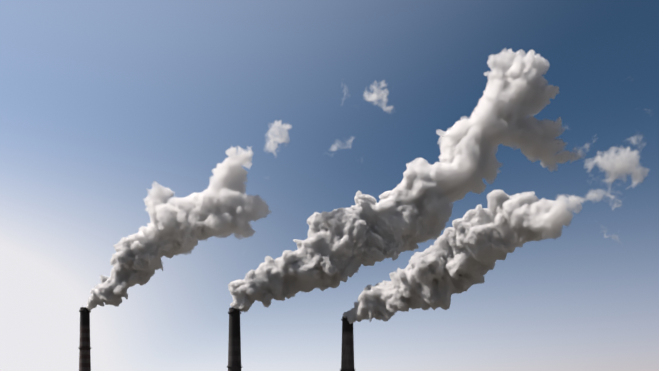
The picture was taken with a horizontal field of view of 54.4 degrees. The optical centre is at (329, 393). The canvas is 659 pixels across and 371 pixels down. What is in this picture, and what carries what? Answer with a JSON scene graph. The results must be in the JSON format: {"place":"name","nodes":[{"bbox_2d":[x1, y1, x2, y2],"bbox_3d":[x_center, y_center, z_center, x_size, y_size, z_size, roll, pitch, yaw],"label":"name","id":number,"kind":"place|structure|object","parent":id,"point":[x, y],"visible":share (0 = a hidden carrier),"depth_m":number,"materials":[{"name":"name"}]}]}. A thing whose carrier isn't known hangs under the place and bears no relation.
{"place":"outdoors","nodes":[
{"label":"outdoors","id":0,"kind":"place"},
{"bbox_2d":[78,307,90,370],"bbox_3d":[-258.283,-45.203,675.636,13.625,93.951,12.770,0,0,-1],"label":"chimney","id":1,"kind":"object","parent":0,"point":[84,347],"visible":1,"depth_m":671.34,"materials":[{"name":"metal"}]},
{"bbox_2d":[227,307,241,370],"bbox_3d":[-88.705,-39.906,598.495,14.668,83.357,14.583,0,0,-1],"label":"chimney","id":2,"kind":"object","parent":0,"point":[234,352],"visible":1,"depth_m":593.66,"materials":[{"name":"metal"}]},
{"bbox_2d":[0,0,658,370],"label":"sky","id":3,"kind":"structure","parent":0,"point":[473,185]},
{"bbox_2d":[340,314,354,370],"bbox_3d":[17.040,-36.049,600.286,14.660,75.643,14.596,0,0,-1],"label":"chimney","id":4,"kind":"object","parent":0,"point":[347,358],"visible":1,"depth_m":595.47,"materials":[{"name":"metal"}]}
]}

